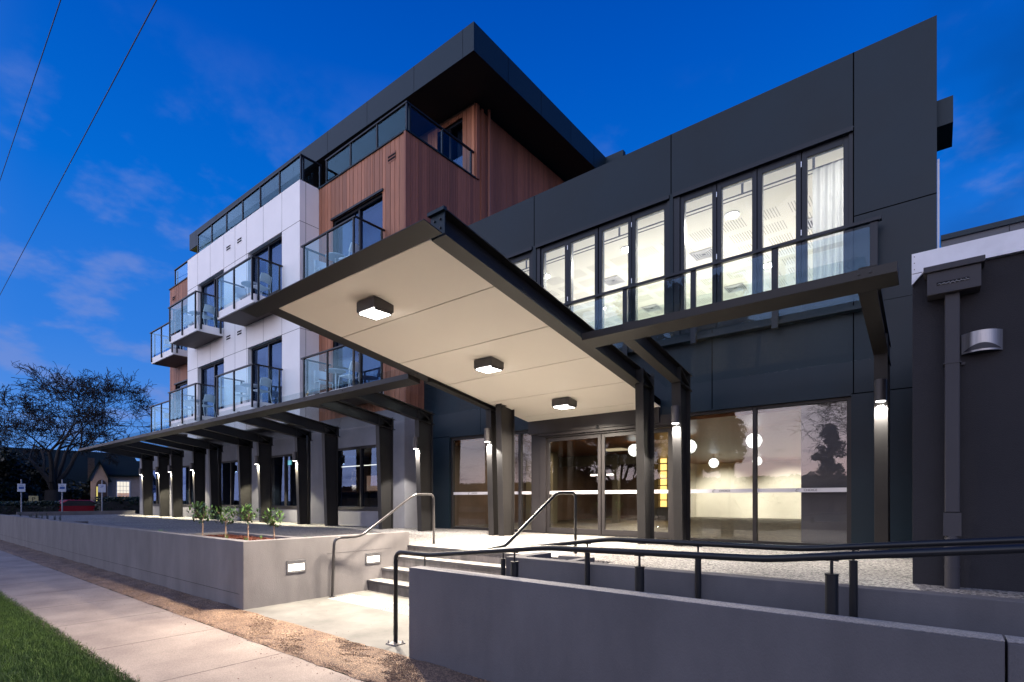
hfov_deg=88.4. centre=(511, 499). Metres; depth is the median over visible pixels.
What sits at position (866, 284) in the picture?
glazed awning
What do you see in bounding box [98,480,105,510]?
parking sign
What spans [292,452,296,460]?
column lamp
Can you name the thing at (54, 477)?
bare tree
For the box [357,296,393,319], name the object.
canopy light
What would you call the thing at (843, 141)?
bifold window
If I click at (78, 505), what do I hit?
parked car
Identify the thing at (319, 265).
balcony chair
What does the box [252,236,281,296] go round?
balcony door
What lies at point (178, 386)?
balcony door
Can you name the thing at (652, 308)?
air diffuser
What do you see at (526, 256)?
bifold window
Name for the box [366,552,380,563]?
step light
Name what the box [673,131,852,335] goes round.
window frame
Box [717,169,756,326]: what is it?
bifold window
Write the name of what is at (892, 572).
terrace
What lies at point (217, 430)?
glazed awning
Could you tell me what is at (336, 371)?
balcony table
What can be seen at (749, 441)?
pendant lamp
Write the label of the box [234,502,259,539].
planter shrub
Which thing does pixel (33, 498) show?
parking board
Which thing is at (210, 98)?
sky
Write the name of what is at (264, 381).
balcony chair
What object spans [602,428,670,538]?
sliding door
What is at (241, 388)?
balcony chair
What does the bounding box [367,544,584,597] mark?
entrance stairs
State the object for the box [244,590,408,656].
landing
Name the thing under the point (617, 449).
ceiling panel light
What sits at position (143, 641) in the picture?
footpath
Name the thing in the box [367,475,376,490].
wall picture
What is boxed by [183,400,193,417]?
balcony chair
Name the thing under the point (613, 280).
air diffuser
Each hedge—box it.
[0,500,60,514]
[93,496,139,513]
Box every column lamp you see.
[254,456,259,464]
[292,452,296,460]
[413,437,418,448]
[484,428,489,441]
[671,405,679,423]
[874,379,886,401]
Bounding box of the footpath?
[0,550,362,681]
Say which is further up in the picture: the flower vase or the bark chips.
the flower vase
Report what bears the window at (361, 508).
in the hotel building at (471, 123)
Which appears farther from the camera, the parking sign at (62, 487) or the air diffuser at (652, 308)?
the parking sign at (62, 487)
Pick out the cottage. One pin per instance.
(121, 479)
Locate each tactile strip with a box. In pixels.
[328,594,408,615]
[436,542,570,553]
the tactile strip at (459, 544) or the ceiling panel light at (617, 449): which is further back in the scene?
the ceiling panel light at (617, 449)
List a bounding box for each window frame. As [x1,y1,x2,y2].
[509,247,532,278]
[536,196,669,336]
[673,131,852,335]
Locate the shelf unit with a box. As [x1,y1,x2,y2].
[657,458,667,519]
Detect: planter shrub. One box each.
[187,501,217,535]
[212,506,236,536]
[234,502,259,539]
[262,507,285,538]
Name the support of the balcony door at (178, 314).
in the hotel building at (471, 123)
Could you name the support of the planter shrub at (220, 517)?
in the front planter
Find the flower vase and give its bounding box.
[351,469,356,490]
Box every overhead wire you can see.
[0,0,60,179]
[0,0,156,294]
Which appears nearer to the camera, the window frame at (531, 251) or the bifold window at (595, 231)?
the bifold window at (595, 231)
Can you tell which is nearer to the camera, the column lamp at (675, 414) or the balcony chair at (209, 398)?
the column lamp at (675, 414)
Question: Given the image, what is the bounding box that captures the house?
[11,447,135,499]
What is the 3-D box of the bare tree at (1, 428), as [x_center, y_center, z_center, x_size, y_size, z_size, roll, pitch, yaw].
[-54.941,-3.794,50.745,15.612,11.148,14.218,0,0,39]
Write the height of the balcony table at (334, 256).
0.738 m
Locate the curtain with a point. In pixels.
(828, 213)
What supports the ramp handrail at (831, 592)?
on the ramp
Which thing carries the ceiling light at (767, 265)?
attached to the entrance building at (792, 387)
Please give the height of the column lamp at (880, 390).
0.296 m
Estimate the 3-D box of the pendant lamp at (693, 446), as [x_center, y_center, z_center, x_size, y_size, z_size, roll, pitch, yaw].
[4.385,-1.345,12.999,0.342,0.449,0.359,0,0,39]
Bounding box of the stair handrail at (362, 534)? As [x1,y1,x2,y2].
[329,493,435,596]
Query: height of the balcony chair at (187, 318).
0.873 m
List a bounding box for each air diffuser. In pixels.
[604,275,625,286]
[640,304,662,312]
[689,247,711,261]
[723,283,747,293]
[808,217,812,230]
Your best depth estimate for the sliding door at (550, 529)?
11.87 m
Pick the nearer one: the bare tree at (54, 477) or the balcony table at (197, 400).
the balcony table at (197, 400)
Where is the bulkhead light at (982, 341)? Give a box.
[961,329,1002,354]
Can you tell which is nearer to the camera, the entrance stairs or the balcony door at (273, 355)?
the entrance stairs
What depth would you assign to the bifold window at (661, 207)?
10.87 m
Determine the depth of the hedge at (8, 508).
31.84 m
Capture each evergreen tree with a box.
[0,446,23,500]
[3,461,48,505]
[25,478,89,499]
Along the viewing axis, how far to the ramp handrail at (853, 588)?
4.05 m
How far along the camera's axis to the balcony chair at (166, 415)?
24.29 m
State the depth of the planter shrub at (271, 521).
7.87 m
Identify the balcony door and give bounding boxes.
[174,304,187,350]
[174,379,187,419]
[201,272,223,327]
[201,360,223,416]
[251,338,281,403]
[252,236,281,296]
[330,188,382,262]
[334,341,379,389]
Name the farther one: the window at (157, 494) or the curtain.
the window at (157, 494)
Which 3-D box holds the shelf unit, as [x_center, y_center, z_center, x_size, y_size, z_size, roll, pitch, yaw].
[6.093,-0.432,20.012,1.060,2.465,0.400,0,0,39]
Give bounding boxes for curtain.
[812,160,842,279]
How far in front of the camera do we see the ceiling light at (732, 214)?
11.21 m
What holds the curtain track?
attached to the entrance building at (792, 387)
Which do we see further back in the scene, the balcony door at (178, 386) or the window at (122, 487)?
the window at (122, 487)
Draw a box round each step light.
[287,559,305,572]
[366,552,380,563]
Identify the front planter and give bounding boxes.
[0,510,408,609]
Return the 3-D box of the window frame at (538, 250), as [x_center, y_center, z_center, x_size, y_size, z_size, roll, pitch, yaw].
[1.902,-4.620,11.553,3.290,2.800,0.169,0,0,39]
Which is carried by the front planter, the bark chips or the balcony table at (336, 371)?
the bark chips
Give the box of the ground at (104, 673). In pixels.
[0,553,366,681]
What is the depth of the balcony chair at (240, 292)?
18.34 m
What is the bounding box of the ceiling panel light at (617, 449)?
[606,448,627,451]
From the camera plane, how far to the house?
61.71 m
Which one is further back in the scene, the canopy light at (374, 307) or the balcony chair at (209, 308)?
the balcony chair at (209, 308)
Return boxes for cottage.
[86,458,139,500]
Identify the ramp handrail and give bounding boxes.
[386,544,1023,646]
[486,491,1023,617]
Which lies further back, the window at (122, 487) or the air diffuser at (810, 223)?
the window at (122, 487)
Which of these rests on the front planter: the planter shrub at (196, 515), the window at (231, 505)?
the planter shrub at (196, 515)
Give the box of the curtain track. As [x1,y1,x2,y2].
[522,158,842,271]
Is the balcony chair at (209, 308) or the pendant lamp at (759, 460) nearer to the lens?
the pendant lamp at (759, 460)
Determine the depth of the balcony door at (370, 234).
16.02 m
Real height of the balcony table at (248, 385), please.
0.738 m
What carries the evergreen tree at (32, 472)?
on the ground at (104, 673)
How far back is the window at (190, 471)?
24.04 m
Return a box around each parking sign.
[17,479,24,511]
[58,479,65,510]
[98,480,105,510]
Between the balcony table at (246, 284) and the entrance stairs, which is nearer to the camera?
the entrance stairs
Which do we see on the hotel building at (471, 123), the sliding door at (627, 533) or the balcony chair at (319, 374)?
the balcony chair at (319, 374)
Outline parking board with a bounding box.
[29,496,37,501]
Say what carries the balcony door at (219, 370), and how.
in the hotel building at (471, 123)
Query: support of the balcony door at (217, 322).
in the hotel building at (471, 123)
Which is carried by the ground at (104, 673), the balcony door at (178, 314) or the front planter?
the front planter
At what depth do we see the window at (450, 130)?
17.45 m
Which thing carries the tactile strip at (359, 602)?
on the landing
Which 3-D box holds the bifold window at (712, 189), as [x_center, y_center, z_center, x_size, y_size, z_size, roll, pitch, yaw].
[3.600,-4.600,10.158,0.712,2.720,0.068,0,0,39]
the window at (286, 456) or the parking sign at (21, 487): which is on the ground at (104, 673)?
the parking sign at (21, 487)
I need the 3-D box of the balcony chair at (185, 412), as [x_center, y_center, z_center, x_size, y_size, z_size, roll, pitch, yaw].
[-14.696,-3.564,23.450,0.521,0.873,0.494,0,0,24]
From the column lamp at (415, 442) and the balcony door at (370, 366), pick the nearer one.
the column lamp at (415, 442)
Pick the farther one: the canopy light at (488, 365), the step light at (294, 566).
the canopy light at (488, 365)
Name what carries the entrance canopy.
on the terrace
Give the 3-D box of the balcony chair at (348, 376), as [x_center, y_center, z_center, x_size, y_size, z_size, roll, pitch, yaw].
[-4.750,-3.564,15.425,0.521,0.873,0.494,0,0,24]
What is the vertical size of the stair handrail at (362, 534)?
1.590 m
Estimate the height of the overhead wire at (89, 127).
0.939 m
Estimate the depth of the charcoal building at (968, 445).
4.71 m
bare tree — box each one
[0,361,162,500]
[0,412,36,462]
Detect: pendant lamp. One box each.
[628,444,635,456]
[691,440,696,452]
[708,458,718,467]
[745,433,762,447]
[752,457,761,465]
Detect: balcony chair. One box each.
[163,339,174,351]
[163,413,174,428]
[174,409,187,419]
[183,314,193,329]
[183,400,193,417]
[196,304,215,326]
[196,394,215,416]
[232,385,249,405]
[235,286,246,301]
[250,272,271,295]
[250,377,271,401]
[313,370,332,394]
[314,260,325,272]
[338,361,358,388]
[339,242,358,259]
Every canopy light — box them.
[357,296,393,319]
[474,357,503,373]
[552,397,576,409]
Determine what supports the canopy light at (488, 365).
attached to the entrance canopy
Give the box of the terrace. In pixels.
[34,514,1023,598]
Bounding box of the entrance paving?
[429,533,628,553]
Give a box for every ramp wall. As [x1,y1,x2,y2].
[409,566,1023,681]
[506,552,1023,642]
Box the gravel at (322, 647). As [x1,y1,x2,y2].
[0,540,492,681]
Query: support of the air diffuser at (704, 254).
attached to the entrance building at (792, 387)
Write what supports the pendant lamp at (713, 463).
hanging from the entrance building at (792, 387)
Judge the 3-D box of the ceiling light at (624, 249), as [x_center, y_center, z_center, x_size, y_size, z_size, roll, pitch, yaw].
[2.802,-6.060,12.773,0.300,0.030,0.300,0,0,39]
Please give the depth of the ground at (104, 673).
4.96 m
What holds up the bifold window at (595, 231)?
in the entrance building at (792, 387)
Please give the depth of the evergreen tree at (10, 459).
44.36 m
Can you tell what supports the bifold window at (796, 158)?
in the entrance building at (792, 387)
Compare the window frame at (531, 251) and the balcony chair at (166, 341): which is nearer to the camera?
the window frame at (531, 251)
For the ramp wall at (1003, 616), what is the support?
on the ground at (104, 673)
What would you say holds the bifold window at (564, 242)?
in the entrance building at (792, 387)
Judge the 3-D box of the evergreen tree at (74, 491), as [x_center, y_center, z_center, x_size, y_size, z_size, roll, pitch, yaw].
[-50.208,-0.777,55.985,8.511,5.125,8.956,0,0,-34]
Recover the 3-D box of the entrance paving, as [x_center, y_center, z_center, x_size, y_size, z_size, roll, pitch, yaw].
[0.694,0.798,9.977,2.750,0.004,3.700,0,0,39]
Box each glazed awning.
[78,373,498,535]
[582,261,898,549]
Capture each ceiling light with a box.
[621,246,627,252]
[725,211,739,218]
[764,262,770,267]
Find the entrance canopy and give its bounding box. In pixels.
[240,205,660,543]
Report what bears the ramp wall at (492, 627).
on the ground at (104, 673)
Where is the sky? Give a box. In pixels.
[0,0,1023,460]
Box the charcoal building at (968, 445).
[912,215,1023,591]
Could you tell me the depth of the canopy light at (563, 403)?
10.57 m
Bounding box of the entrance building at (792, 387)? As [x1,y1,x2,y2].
[424,15,952,549]
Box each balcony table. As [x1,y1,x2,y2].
[189,311,206,322]
[189,399,206,414]
[241,281,256,292]
[241,383,260,396]
[325,252,344,261]
[325,368,345,388]
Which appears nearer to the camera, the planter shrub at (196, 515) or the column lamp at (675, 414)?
the column lamp at (675, 414)
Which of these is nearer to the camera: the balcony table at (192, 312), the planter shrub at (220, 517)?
the planter shrub at (220, 517)
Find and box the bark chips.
[204,534,276,539]
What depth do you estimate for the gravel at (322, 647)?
6.00 m
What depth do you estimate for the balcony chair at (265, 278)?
17.38 m
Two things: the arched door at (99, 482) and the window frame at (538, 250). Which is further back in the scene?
the arched door at (99, 482)
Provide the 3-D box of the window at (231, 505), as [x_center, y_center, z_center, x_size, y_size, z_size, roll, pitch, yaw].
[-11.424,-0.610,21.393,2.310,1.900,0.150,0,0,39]
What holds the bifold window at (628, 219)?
in the entrance building at (792, 387)
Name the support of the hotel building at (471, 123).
on the terrace
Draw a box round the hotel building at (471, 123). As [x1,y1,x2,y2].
[140,21,625,527]
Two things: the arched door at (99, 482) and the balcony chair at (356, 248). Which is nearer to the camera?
the balcony chair at (356, 248)
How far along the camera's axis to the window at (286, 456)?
18.64 m
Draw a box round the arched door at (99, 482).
[96,480,106,500]
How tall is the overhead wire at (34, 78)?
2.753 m
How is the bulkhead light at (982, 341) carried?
attached to the charcoal building at (968, 445)
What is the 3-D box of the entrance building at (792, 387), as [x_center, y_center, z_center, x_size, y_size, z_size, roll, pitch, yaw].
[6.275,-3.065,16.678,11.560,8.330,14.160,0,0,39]
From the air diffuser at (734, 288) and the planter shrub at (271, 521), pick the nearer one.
the planter shrub at (271, 521)
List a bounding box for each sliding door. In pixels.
[547,434,601,534]
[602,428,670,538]
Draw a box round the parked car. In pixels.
[58,500,94,510]
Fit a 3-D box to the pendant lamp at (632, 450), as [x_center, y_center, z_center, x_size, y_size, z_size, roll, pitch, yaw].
[3.346,-1.365,14.402,0.342,0.409,0.359,0,0,39]
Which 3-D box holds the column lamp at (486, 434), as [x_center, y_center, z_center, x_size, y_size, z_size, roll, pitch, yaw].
[-0.528,-1.402,11.544,0.136,0.296,0.176,0,0,39]
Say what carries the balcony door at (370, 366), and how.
in the hotel building at (471, 123)
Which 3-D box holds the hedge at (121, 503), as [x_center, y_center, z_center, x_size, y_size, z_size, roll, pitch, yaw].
[-26.684,0.642,39.069,1.536,1.769,6.824,0,0,39]
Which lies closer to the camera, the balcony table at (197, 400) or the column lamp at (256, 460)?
the column lamp at (256, 460)
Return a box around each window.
[116,480,129,496]
[153,469,158,505]
[183,465,191,506]
[222,460,238,507]
[272,454,296,508]
[338,445,377,510]
[437,119,462,159]
[510,252,530,276]
[541,238,567,302]
[568,227,598,329]
[599,215,631,346]
[632,202,666,339]
[680,184,716,334]
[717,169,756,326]
[758,152,801,318]
[802,135,848,309]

